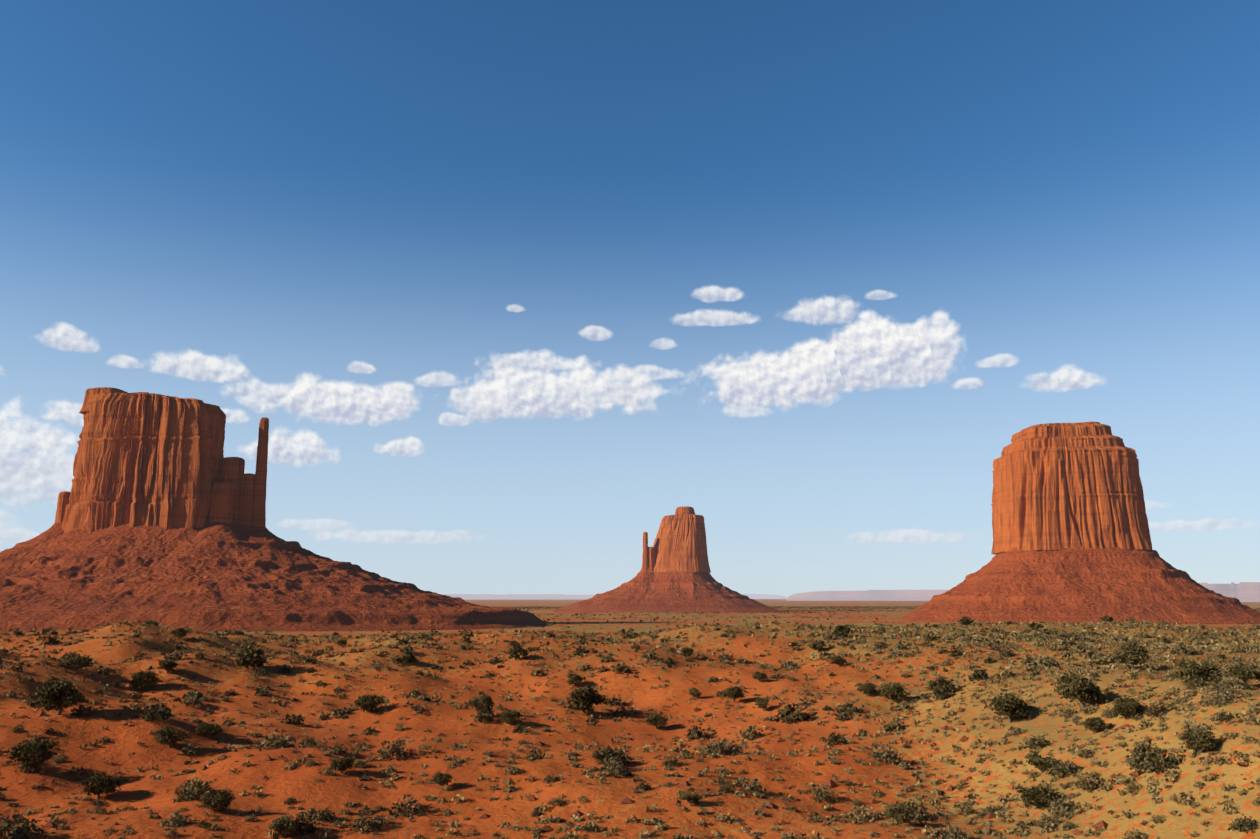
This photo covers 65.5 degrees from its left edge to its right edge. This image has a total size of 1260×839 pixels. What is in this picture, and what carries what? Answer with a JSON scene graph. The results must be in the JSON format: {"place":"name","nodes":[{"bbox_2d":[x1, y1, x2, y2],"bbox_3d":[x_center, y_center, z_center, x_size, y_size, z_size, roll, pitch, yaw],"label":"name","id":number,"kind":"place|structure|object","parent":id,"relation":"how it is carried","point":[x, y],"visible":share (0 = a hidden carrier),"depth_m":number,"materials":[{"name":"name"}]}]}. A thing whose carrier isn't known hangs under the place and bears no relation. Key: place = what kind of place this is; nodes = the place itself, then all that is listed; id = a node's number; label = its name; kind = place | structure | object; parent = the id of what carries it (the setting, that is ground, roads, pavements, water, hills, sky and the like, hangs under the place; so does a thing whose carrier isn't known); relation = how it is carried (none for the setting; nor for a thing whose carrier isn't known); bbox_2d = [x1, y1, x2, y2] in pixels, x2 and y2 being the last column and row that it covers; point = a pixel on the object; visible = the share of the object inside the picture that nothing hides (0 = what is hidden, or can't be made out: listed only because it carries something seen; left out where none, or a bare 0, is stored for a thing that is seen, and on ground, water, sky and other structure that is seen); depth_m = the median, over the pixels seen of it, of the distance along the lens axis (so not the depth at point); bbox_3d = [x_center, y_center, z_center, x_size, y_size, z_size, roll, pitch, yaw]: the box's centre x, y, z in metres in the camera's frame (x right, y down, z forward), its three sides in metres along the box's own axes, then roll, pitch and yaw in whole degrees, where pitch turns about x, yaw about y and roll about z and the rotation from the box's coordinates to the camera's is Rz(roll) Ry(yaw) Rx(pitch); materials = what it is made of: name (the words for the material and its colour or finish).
{"place":"outdoors","nodes":[
{"label":"outdoors","id":0,"kind":"place"},
{"bbox_2d":[0,286,1234,543],"bbox_3d":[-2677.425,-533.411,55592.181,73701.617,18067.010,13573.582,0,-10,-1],"label":"cloud","id":1,"kind":"structure","parent":0,"point":[870,350],"depth_m":58363.09,"materials":[{"name":"white"}]},
{"bbox_2d":[0,599,1259,838],"bbox_3d":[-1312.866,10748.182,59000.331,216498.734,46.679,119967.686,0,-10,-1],"label":"ground","id":2,"kind":"structure","parent":0,"point":[74,733],"depth_m":116.86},
{"bbox_2d":[0,387,554,631],"bbox_3d":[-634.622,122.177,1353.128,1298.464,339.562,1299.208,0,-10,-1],"label":"mitten","id":3,"kind":"object","parent":2,"relation":"on","point":[160,517],"visible":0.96,"depth_m":1267.84,"materials":[{"name":"brown stone"}]},
{"bbox_2d":[0,621,1259,838],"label":"shrubs","id":4,"kind":"object","parent":2,"relation":"on","point":[1146,757],"visible":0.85,"depth_m":100.86,"materials":[{"name":"green plant"}]},
{"bbox_2d":[0,617,1259,779],"bbox_3d":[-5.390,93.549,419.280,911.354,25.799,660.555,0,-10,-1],"label":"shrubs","id":5,"kind":"object","parent":2,"relation":"on","point":[1092,675],"visible":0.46,"depth_m":168.91,"materials":[{"name":"green plant"}]},
{"bbox_2d":[0,621,1259,838],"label":"rocks","id":6,"kind":"object","parent":2,"relation":"on","point":[782,821],"visible":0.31,"depth_m":115.13,"materials":[{"name":"brown stone"}]},
{"bbox_2d":[552,506,782,612],"bbox_3d":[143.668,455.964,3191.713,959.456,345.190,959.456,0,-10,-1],"label":"mitten","id":7,"kind":"object","parent":2,"relation":"on","point":[673,575],"visible":0.9,"depth_m":3082.78,"materials":[{"name":"brown stone"}]},
{"bbox_2d":[216,606,1259,632],"bbox_3d":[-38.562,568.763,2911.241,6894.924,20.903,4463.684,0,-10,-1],"label":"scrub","id":8,"kind":"object","parent":2,"relation":"on","point":[849,607],"visible":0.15,"depth_m":2625.41,"materials":[{"name":"green plant"}]},
{"bbox_2d":[441,582,1259,601],"bbox_3d":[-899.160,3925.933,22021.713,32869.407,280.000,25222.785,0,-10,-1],"label":"distant mesas","id":9,"kind":"structure","parent":2,"relation":"on","point":[1245,591],"depth_m":15289.36,"materials":[{"name":"brown stone"}]},
{"bbox_2d":[898,421,1259,623],"bbox_3d":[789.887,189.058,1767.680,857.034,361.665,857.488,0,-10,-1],"label":"butte","id":10,"kind":"object","parent":2,"relation":"on","point":[1072,543],"visible":0.81,"depth_m":1664.56,"materials":[{"name":"brown stone"}]},
{"bbox_2d":[0,0,1259,597],"label":"sky","id":11,"kind":"structure","parent":0,"point":[286,189],"materials":[{"name":"blue"}]},
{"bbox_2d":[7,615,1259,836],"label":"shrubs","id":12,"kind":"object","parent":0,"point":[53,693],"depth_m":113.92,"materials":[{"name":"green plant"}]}
]}

